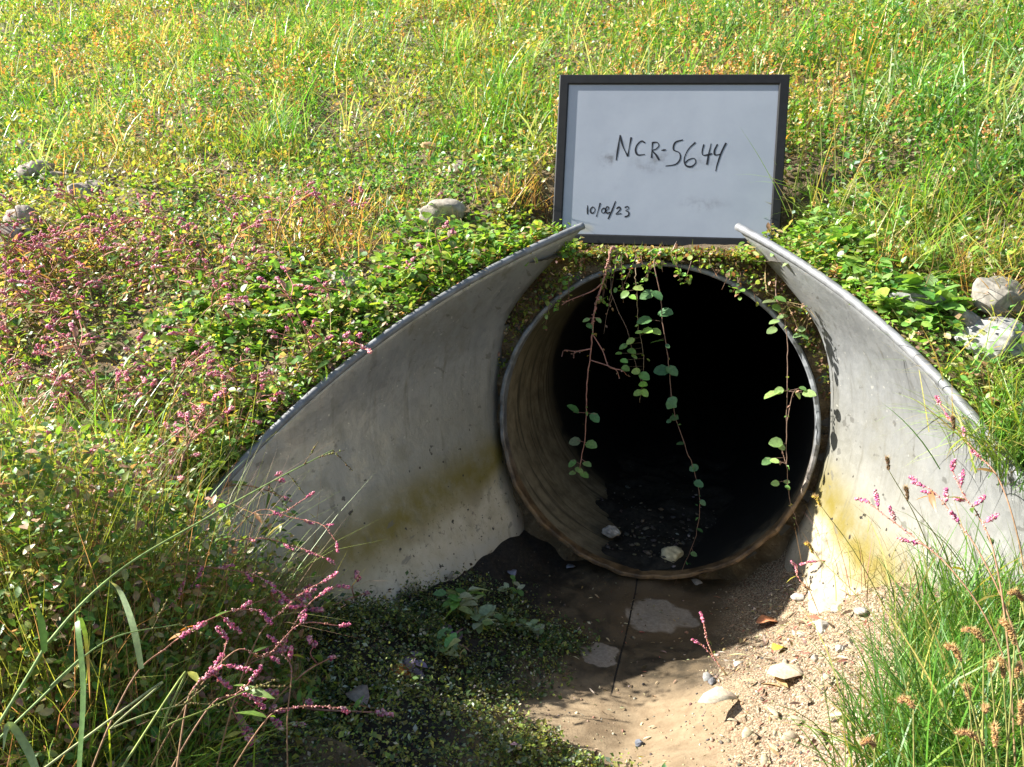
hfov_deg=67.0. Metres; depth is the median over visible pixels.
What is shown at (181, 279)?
smartweed
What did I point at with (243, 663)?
smartweed
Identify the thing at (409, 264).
smartweed
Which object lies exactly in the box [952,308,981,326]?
stone
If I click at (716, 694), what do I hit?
stone
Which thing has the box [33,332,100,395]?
smartweed
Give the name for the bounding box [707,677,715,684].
stone
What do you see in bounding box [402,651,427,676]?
seedling
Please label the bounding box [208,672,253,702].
smartweed
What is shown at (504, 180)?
grass clump
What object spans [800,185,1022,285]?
grass clump
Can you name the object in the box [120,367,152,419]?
smartweed
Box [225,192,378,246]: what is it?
grass clump
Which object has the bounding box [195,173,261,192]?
grass clump
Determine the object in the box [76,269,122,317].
smartweed
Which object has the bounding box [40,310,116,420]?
smartweed
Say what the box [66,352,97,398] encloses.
smartweed
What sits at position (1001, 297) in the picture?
stone
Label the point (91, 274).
smartweed
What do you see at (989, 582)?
grass clump
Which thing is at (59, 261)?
smartweed
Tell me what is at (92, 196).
smartweed
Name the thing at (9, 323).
smartweed
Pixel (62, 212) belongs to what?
clover cover
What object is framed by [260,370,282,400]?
smartweed
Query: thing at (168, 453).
smartweed
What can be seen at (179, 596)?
smartweed
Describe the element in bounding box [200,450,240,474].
leafy plant
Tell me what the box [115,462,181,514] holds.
smartweed
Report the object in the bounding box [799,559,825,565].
smartweed
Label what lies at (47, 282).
smartweed
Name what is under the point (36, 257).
smartweed
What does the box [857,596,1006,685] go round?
grass clump
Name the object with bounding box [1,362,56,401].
smartweed
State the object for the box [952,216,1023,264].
grass clump
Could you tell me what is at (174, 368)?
smartweed
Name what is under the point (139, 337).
smartweed
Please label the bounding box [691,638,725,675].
smartweed
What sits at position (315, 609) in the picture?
smartweed
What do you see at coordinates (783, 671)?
stone
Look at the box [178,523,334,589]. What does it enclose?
smartweed
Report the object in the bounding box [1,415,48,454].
smartweed
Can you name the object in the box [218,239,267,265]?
smartweed
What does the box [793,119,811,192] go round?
foxtail grass
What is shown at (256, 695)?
smartweed
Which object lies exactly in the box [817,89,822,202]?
foxtail grass
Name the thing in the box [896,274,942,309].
leafy plant
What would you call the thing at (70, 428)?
smartweed
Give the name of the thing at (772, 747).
plant litter
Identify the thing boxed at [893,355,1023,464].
grass clump
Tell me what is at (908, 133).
foxtail grass
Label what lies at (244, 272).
smartweed
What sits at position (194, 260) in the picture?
smartweed
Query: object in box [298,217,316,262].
smartweed
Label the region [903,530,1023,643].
grass clump
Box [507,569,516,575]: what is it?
fallen leaf
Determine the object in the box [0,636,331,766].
grass clump
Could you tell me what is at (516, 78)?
meadow grass
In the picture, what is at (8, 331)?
smartweed
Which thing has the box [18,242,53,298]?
smartweed
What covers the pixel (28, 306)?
smartweed
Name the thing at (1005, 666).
grass clump
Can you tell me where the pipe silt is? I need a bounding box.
[595,334,754,570]
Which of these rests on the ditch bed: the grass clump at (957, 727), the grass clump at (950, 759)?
the grass clump at (957, 727)
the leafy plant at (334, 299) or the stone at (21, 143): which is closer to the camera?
the leafy plant at (334, 299)
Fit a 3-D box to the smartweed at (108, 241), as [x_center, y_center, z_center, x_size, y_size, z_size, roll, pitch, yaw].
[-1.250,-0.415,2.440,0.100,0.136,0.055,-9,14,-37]
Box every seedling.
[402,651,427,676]
[432,586,488,619]
[432,619,469,655]
[436,628,460,662]
[464,595,499,633]
[493,609,515,629]
[497,575,524,599]
[517,619,544,635]
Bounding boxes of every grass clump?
[0,247,101,291]
[0,341,71,421]
[0,369,109,448]
[0,373,84,465]
[0,461,256,603]
[0,597,240,766]
[0,599,294,766]
[0,636,292,766]
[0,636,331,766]
[0,681,135,766]
[0,708,150,766]
[1,388,106,487]
[3,361,199,503]
[5,209,131,256]
[6,433,103,501]
[10,172,123,219]
[12,415,165,526]
[12,480,238,589]
[20,416,110,478]
[57,447,262,578]
[66,143,148,168]
[95,551,225,721]
[97,146,162,174]
[101,142,185,165]
[121,680,220,760]
[122,145,236,184]
[161,222,250,265]
[188,96,252,138]
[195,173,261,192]
[222,171,280,200]
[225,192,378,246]
[230,143,302,175]
[232,172,348,218]
[276,216,400,267]
[279,184,344,223]
[279,202,378,245]
[293,167,434,223]
[301,216,365,255]
[319,211,413,255]
[332,175,450,213]
[350,107,433,149]
[467,169,549,194]
[474,168,554,210]
[741,120,904,219]
[755,650,980,766]
[771,109,1011,246]
[777,585,1023,766]
[778,652,974,766]
[784,195,935,257]
[795,505,873,578]
[796,591,1023,766]
[799,510,913,598]
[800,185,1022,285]
[800,517,924,614]
[806,506,830,552]
[813,605,1023,766]
[816,577,1023,766]
[825,623,1023,766]
[830,539,1023,688]
[831,239,959,278]
[837,501,940,586]
[848,579,1009,683]
[851,510,1023,657]
[851,617,1023,753]
[852,521,950,596]
[855,575,972,659]
[856,636,967,714]
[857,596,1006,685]
[859,146,1018,226]
[863,228,931,262]
[867,659,1023,766]
[869,664,1023,766]
[872,487,1023,639]
[876,251,955,273]
[878,177,1023,240]
[883,308,1023,459]
[885,302,1023,409]
[885,353,1023,475]
[886,619,1022,710]
[891,195,1023,298]
[891,519,952,592]
[892,552,1023,666]
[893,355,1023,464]
[894,198,1023,296]
[896,673,1023,766]
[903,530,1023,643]
[907,222,1022,282]
[910,358,1023,483]
[910,729,1016,766]
[913,587,1023,685]
[923,577,1023,702]
[929,550,1023,673]
[934,165,1023,228]
[935,624,1023,757]
[942,260,1023,304]
[948,675,1023,750]
[950,313,1023,397]
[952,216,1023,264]
[952,616,1023,733]
[953,382,1023,497]
[958,255,1023,300]
[964,539,1023,631]
[982,288,1023,321]
[995,577,1023,646]
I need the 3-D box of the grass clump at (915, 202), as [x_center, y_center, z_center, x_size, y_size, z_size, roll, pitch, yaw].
[0.942,-0.475,2.023,0.593,0.331,0.668,-21,3,-11]
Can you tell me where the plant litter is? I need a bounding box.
[446,563,1021,766]
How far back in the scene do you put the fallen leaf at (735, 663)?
1.68 m
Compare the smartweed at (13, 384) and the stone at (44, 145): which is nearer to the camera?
the smartweed at (13, 384)
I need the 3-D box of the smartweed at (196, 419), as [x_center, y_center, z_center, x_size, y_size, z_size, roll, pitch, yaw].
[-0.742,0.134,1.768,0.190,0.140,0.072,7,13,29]
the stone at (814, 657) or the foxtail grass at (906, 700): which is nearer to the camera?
the foxtail grass at (906, 700)
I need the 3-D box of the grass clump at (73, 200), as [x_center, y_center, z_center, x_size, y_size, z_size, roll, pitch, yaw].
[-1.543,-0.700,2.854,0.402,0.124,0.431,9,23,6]
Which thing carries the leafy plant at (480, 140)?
on the embankment
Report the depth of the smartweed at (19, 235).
2.42 m
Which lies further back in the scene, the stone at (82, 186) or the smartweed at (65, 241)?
the stone at (82, 186)
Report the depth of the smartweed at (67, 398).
1.84 m
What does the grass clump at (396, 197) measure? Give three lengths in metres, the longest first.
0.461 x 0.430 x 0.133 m
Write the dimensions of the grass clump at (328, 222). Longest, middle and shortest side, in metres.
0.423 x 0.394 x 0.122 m
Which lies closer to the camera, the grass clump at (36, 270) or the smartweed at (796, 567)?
the smartweed at (796, 567)
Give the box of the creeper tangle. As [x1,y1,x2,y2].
[482,200,864,400]
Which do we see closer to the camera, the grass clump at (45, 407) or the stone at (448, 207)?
the grass clump at (45, 407)
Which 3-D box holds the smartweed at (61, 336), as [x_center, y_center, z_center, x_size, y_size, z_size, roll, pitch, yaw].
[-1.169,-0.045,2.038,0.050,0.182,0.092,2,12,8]
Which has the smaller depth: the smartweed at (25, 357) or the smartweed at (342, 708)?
the smartweed at (342, 708)
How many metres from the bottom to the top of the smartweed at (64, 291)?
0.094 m
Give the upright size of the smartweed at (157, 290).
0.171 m
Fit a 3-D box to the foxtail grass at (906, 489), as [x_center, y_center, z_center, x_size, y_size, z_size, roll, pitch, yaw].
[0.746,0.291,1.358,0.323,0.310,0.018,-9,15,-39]
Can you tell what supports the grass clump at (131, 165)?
on the embankment
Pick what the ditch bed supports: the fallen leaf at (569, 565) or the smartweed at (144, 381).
the fallen leaf at (569, 565)
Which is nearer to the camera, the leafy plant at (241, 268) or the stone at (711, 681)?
the stone at (711, 681)
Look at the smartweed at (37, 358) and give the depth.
2.05 m
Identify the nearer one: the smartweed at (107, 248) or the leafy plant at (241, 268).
the leafy plant at (241, 268)
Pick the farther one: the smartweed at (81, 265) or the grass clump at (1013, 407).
the smartweed at (81, 265)
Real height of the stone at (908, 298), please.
0.053 m
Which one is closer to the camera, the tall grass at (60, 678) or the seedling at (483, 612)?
the tall grass at (60, 678)
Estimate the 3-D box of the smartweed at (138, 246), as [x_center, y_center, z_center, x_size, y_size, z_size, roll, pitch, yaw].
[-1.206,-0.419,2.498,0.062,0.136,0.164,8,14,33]
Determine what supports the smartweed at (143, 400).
on the embankment
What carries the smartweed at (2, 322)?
on the embankment
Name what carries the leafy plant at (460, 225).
on the embankment
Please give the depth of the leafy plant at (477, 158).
2.60 m
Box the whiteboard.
[552,74,789,246]
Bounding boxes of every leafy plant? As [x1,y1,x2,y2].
[143,310,172,332]
[160,330,204,355]
[178,297,207,323]
[184,469,210,490]
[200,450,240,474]
[200,456,229,483]
[201,319,225,341]
[212,434,258,453]
[220,288,257,311]
[233,264,272,289]
[244,337,265,359]
[246,282,280,303]
[257,318,282,342]
[263,257,286,277]
[271,305,316,333]
[279,244,304,262]
[289,271,325,296]
[316,312,344,336]
[323,289,349,315]
[339,298,380,318]
[355,275,379,294]
[368,252,406,278]
[385,245,414,264]
[394,267,422,284]
[410,231,451,255]
[426,253,447,264]
[441,252,471,270]
[454,218,474,240]
[469,234,494,246]
[472,149,492,170]
[475,133,493,153]
[496,128,524,150]
[516,221,542,233]
[789,216,831,237]
[811,205,838,219]
[822,224,862,248]
[827,216,861,229]
[839,255,900,281]
[847,233,878,251]
[861,273,892,298]
[866,287,908,319]
[882,302,925,327]
[887,272,955,302]
[896,248,941,273]
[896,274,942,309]
[911,284,978,317]
[913,303,963,330]
[925,269,967,285]
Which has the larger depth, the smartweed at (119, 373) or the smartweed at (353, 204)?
the smartweed at (353, 204)
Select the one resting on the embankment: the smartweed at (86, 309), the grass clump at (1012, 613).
the smartweed at (86, 309)
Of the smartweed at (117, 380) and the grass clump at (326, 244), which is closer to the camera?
the smartweed at (117, 380)
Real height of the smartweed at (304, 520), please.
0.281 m
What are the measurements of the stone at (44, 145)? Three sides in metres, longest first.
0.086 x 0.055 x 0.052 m
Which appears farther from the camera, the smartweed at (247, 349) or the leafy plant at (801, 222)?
the leafy plant at (801, 222)
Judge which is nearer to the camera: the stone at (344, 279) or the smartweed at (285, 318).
the smartweed at (285, 318)
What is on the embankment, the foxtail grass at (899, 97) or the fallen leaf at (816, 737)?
the foxtail grass at (899, 97)
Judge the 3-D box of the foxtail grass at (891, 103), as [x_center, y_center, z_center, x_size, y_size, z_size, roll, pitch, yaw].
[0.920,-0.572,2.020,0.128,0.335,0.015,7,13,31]
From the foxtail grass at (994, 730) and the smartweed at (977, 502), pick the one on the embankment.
the foxtail grass at (994, 730)
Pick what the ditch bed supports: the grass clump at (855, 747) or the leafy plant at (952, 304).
the grass clump at (855, 747)
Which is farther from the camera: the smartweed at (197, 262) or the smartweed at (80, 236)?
the smartweed at (80, 236)
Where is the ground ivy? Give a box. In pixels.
[0,136,1023,551]
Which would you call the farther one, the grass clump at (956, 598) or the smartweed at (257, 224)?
the smartweed at (257, 224)
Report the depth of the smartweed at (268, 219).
2.31 m
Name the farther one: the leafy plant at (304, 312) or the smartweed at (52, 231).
the smartweed at (52, 231)
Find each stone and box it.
[0,223,23,249]
[3,205,38,225]
[10,139,32,152]
[14,159,55,185]
[20,225,40,242]
[36,140,52,150]
[39,171,66,182]
[67,183,91,202]
[86,180,106,189]
[327,271,359,289]
[419,198,467,227]
[421,142,445,156]
[446,160,471,178]
[601,525,620,537]
[635,739,643,746]
[661,546,683,562]
[691,578,701,584]
[698,686,738,703]
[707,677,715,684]
[742,726,753,738]
[767,663,803,678]
[780,730,799,740]
[790,592,804,601]
[796,631,804,636]
[811,654,817,661]
[815,620,828,633]
[830,605,838,613]
[835,644,845,651]
[853,607,867,614]
[889,292,945,308]
[950,316,1023,363]
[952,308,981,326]
[971,275,1023,317]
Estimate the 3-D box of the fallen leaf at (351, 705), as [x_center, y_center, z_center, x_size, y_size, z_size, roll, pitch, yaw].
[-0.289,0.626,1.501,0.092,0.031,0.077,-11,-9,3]
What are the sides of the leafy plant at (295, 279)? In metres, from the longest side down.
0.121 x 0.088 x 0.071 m
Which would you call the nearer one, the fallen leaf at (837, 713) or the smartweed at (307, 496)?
the fallen leaf at (837, 713)
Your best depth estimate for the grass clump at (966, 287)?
1.69 m
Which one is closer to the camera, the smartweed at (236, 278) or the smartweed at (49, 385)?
the smartweed at (49, 385)
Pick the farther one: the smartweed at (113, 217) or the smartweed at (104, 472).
the smartweed at (113, 217)
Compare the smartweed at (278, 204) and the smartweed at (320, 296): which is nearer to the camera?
the smartweed at (320, 296)
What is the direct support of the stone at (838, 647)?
on the ditch bed
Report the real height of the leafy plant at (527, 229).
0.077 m
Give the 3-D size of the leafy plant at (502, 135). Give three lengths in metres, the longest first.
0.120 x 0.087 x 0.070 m
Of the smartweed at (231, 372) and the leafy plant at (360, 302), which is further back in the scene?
the leafy plant at (360, 302)
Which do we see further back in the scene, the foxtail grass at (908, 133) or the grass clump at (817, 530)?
the foxtail grass at (908, 133)
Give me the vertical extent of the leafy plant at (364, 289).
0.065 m
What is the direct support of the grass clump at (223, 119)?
on the embankment
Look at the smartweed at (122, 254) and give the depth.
2.31 m
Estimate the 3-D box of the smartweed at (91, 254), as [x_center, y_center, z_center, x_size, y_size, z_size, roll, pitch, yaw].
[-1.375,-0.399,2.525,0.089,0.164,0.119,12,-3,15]
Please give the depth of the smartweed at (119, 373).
1.88 m
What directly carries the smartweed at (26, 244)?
on the embankment
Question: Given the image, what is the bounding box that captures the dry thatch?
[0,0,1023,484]
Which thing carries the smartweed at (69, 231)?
on the embankment
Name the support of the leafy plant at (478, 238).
on the embankment
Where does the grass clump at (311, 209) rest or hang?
on the embankment
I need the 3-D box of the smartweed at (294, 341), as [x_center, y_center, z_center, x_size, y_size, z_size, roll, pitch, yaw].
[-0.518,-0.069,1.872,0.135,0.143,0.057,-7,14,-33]
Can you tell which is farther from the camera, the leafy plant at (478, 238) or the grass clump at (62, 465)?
the leafy plant at (478, 238)
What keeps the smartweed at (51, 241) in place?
on the embankment
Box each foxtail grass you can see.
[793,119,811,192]
[797,149,804,217]
[802,97,832,200]
[804,541,911,667]
[812,493,898,634]
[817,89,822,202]
[831,84,835,213]
[837,157,866,213]
[839,90,904,214]
[839,97,895,215]
[840,121,847,197]
[860,736,877,766]
[885,454,943,591]
[887,120,930,151]
[892,694,916,766]
[902,483,960,589]
[943,641,985,766]
[948,413,1018,469]
[954,725,984,766]
[959,682,974,766]
[960,625,985,766]
[970,702,991,766]
[986,657,997,766]
[987,720,1002,766]
[996,651,1008,765]
[997,615,1017,766]
[1007,586,1023,611]
[1013,697,1023,753]
[1014,660,1023,766]
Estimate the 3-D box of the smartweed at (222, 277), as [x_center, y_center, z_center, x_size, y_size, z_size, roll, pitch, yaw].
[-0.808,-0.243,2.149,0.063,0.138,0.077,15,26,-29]
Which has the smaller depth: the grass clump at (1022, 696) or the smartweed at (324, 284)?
the grass clump at (1022, 696)
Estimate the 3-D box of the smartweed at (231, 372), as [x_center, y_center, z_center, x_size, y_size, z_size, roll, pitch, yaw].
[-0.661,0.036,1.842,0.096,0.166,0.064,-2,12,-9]
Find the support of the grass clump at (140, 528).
on the embankment
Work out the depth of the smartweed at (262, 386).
1.81 m
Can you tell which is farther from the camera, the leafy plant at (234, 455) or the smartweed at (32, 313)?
the smartweed at (32, 313)
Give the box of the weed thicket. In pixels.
[0,322,380,766]
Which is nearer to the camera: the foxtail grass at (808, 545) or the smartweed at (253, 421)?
the foxtail grass at (808, 545)
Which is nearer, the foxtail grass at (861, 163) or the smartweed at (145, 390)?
the smartweed at (145, 390)
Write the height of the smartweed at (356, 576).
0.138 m
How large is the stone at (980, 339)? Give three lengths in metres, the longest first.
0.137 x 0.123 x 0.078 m
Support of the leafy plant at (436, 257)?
on the embankment
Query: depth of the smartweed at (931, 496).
1.13 m
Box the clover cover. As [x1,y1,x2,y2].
[0,0,1023,537]
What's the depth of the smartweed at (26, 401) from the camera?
1.91 m
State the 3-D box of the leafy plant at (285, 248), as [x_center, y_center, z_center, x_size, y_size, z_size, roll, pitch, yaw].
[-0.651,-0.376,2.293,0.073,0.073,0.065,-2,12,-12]
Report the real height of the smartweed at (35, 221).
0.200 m
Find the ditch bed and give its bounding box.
[271,530,1021,766]
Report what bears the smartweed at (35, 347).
on the embankment
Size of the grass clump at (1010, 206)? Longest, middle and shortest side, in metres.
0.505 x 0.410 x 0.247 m
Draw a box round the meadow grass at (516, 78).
[0,0,1023,253]
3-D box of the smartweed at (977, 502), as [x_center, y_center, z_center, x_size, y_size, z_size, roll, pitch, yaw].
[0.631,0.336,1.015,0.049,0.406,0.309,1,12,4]
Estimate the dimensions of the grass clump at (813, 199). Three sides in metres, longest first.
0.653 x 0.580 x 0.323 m
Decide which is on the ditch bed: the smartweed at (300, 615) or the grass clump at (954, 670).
the grass clump at (954, 670)
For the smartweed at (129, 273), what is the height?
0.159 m
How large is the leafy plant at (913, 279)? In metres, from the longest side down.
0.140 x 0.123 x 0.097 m
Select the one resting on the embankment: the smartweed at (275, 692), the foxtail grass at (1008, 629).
the foxtail grass at (1008, 629)
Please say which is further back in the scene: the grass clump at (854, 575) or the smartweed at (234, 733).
the grass clump at (854, 575)
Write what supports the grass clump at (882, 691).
on the ditch bed
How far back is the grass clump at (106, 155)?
3.19 m
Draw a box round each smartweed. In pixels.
[0,193,19,227]
[0,220,13,265]
[0,222,40,283]
[0,230,25,277]
[0,235,10,262]
[0,241,23,310]
[0,242,23,276]
[0,269,16,284]
[0,286,25,356]
[0,286,73,312]
[0,291,38,335]
[0,304,59,340]
[0,315,11,370]
[0,317,25,357]
[0,326,27,381]
[0,343,50,372]
[0,358,21,409]
[0,374,43,394]
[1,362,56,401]
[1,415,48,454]
[2,240,32,293]
[2,256,27,308]
[2,263,34,318]
[3,289,39,325]
[6,323,79,366]
[7,270,103,361]
[8,285,80,330]
[9,345,50,390]
[10,387,65,441]
[12,239,46,288]
[13,264,44,321]
[15,343,47,393]
[18,218,48,264]
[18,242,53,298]
[19,212,46,230]
[19,426,93,477]
[20,247,51,274]
[22,248,51,268]
[23,391,99,433]
[24,273,66,330]
[24,276,53,332]
[24,309,75,363]
[25,255,52,300]
[28,215,98,267]
[29,404,63,431]
[31,236,57,284]
[31,380,57,423]
[32,237,91,308]
[32,341,76,399]
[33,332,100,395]
[34,234,85,270]
[37,229,62,285]
[38,225,60,278]
[40,181,85,223]
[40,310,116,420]
[42,255,72,301]
[43,231,83,268]
[43,292,58,331]
[43,293,99,359]
[43,370,96,432]
[43,371,73,402]
[44,290,78,348]
[44,431,117,491]
[44,582,106,647]
[48,332,73,378]
[49,318,69,362]
[52,292,81,330]
[52,377,93,427]
[53,187,91,231]
[53,233,94,272]
[53,396,80,430]
[56,284,74,301]
[58,253,86,295]
[59,249,77,280]
[59,260,104,315]
[65,279,101,335]
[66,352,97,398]
[67,276,120,308]
[67,355,85,385]
[67,436,143,494]
[68,220,88,244]
[70,190,107,214]
[73,223,100,270]
[75,195,91,223]
[75,459,129,525]
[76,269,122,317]
[77,268,112,288]
[78,368,99,413]
[79,239,115,272]
[84,243,122,280]
[84,321,134,345]
[85,188,118,227]
[85,383,113,416]
[86,244,100,273]
[87,376,113,410]
[89,212,128,252]
[92,600,273,766]
[94,230,132,260]
[94,237,114,273]
[99,246,126,284]
[101,297,150,324]
[102,410,148,460]
[103,235,159,275]
[103,365,155,428]
[105,215,189,240]
[107,247,134,290]
[108,471,175,512]
[109,231,136,256]
[109,261,141,303]
[109,378,171,411]
[109,422,146,460]
[110,279,147,314]
[110,359,150,417]
[111,368,131,422]
[112,410,179,451]
[113,216,144,264]
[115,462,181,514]
[115,567,203,761]
[117,553,290,604]
[118,387,163,428]
[120,233,162,271]
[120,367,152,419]
[122,256,141,286]
[123,332,170,405]
[123,388,149,421]
[128,241,171,267]
[128,373,153,411]
[128,463,184,536]
[133,231,163,290]
[134,379,169,432]
[135,254,157,284]
[136,247,155,282]
[137,192,155,242]
[141,438,179,494]
[142,388,178,415]
[144,202,173,255]
[145,246,181,298]
[150,613,350,766]
[151,258,232,292]
[152,216,207,252]
[155,449,200,501]
[161,217,190,248]
[161,325,233,383]
[161,406,235,518]
[163,356,205,427]
[163,411,202,473]
[163,420,206,447]
[166,415,205,448]
[167,342,214,426]
[168,234,185,277]
[168,282,246,363]
[169,219,197,278]
[169,418,260,447]
[171,664,274,766]
[172,268,194,307]
[173,239,217,269]
[176,625,252,766]
[177,358,215,412]
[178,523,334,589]
[180,241,201,279]
[181,255,198,297]
[183,392,213,422]
[183,673,284,745]
[186,491,314,516]
[190,359,221,386]
[190,391,233,493]
[191,249,204,285]
[191,266,214,288]
[191,394,219,460]
[194,371,273,417]
[195,536,228,554]
[198,295,250,345]
[203,374,233,404]
[206,373,256,423]
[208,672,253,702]
[209,364,249,423]
[210,272,237,309]
[211,244,238,300]
[212,279,254,353]
[212,380,233,411]
[216,194,258,238]
[216,212,262,307]
[216,509,339,552]
[216,571,338,766]
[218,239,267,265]
[221,384,285,437]
[221,639,289,699]
[222,660,255,672]
[224,260,253,300]
[224,271,247,283]
[225,206,268,250]
[225,210,284,269]
[225,471,292,510]
[226,259,255,282]
[226,347,297,383]
[233,272,247,308]
[234,704,350,766]
[236,195,268,228]
[236,255,284,292]
[249,245,273,279]
[257,265,325,370]
[257,588,311,631]
[258,704,305,733]
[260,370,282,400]
[260,635,336,745]
[262,584,324,627]
[264,192,288,225]
[266,180,321,255]
[266,326,321,373]
[267,584,350,766]
[279,311,302,367]
[282,188,310,231]
[290,331,334,391]
[290,688,393,717]
[291,318,317,365]
[293,280,359,320]
[295,570,369,630]
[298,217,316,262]
[298,330,372,391]
[304,276,339,329]
[309,290,328,334]
[310,187,336,245]
[331,186,371,235]
[338,197,369,245]
[383,265,432,292]
[390,260,411,293]
[411,244,446,269]
[428,220,456,275]
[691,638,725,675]
[699,611,726,674]
[787,560,811,590]
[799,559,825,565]
[854,489,1016,690]
[908,475,1023,671]
[935,395,1023,569]
[943,458,1015,766]
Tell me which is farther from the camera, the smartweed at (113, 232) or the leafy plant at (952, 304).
the smartweed at (113, 232)
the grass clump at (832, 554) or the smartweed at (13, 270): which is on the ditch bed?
the grass clump at (832, 554)
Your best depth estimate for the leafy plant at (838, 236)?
1.90 m
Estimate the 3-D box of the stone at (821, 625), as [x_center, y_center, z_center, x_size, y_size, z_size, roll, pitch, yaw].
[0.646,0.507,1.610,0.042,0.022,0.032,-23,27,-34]
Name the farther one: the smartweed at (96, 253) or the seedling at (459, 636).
the smartweed at (96, 253)
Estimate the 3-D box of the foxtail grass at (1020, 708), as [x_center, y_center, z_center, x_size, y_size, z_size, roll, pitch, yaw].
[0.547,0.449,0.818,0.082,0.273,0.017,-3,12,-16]
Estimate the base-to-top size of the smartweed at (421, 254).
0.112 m
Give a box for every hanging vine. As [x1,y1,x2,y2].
[561,247,629,477]
[604,263,640,379]
[616,263,660,400]
[637,257,705,583]
[761,262,816,339]
[762,273,815,536]
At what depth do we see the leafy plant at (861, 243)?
1.86 m
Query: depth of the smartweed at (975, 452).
1.31 m
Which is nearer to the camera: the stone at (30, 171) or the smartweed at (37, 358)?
the smartweed at (37, 358)
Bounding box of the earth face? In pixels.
[497,256,839,580]
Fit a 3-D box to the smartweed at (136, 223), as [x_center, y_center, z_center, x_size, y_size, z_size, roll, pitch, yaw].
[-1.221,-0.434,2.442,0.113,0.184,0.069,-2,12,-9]
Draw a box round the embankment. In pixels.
[0,0,1023,766]
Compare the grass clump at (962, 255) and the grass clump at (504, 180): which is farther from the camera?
the grass clump at (504, 180)
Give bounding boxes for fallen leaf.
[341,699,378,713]
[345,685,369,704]
[390,663,411,677]
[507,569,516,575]
[566,564,575,567]
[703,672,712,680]
[733,661,742,665]
[756,615,777,622]
[760,753,768,766]
[767,706,778,716]
[771,643,785,649]
[788,715,805,720]
[796,695,814,703]
[811,726,820,738]
[821,673,833,680]
[825,711,841,718]
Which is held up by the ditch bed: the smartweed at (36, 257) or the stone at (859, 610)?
the stone at (859, 610)
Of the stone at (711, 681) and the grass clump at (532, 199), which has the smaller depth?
the stone at (711, 681)
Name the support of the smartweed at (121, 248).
on the embankment
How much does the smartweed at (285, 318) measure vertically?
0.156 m
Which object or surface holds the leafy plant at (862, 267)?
on the embankment
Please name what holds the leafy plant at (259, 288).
on the embankment
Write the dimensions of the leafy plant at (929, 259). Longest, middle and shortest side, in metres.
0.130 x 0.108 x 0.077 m
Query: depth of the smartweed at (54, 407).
1.81 m
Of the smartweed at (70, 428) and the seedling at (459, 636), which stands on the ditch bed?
the seedling at (459, 636)
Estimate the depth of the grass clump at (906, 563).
1.57 m
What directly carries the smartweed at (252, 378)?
on the embankment
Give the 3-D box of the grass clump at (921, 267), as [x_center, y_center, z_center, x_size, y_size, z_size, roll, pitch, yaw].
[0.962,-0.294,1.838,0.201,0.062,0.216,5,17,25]
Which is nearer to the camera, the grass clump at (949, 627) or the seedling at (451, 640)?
the grass clump at (949, 627)
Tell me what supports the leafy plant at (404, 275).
on the embankment
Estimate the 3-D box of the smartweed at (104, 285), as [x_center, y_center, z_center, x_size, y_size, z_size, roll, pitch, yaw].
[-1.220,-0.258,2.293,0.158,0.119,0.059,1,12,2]
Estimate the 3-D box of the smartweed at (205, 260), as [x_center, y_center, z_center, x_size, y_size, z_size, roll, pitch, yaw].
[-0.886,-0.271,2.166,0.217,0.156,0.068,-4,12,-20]
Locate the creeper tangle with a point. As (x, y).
(675, 254)
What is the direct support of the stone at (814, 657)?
on the ditch bed
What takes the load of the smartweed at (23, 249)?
on the embankment
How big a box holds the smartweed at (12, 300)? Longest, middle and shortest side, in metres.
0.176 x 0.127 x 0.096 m
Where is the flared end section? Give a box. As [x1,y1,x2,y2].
[157,222,1023,630]
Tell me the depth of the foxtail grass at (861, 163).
2.02 m
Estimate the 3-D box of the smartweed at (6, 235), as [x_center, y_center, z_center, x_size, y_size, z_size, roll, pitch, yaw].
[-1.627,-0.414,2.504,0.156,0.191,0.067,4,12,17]
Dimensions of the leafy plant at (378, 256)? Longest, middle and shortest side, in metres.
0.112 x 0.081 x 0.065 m
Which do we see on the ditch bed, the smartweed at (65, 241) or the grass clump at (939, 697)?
the grass clump at (939, 697)
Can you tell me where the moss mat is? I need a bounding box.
[16,556,670,766]
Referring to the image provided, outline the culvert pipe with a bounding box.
[499,257,820,579]
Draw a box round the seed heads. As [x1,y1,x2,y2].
[0,0,1023,217]
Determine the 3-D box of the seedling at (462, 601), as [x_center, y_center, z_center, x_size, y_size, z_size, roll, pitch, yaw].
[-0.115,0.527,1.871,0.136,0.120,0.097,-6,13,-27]
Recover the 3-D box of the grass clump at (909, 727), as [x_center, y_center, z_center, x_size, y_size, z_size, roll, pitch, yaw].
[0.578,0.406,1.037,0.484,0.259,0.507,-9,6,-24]
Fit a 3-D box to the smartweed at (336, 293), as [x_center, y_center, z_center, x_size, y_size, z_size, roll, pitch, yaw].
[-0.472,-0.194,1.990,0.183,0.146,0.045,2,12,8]
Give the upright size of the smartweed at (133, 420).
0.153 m
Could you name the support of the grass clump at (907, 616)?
on the ditch bed
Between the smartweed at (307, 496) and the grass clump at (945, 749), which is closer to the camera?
the grass clump at (945, 749)
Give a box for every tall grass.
[0,442,352,724]
[0,598,213,738]
[3,722,38,766]
[15,426,46,431]
[36,605,46,651]
[45,681,226,766]
[75,615,89,766]
[111,582,143,668]
[122,671,291,766]
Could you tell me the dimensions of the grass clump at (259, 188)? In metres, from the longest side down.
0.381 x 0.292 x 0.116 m
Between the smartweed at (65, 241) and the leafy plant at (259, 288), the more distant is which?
the smartweed at (65, 241)
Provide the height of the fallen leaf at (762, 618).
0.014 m

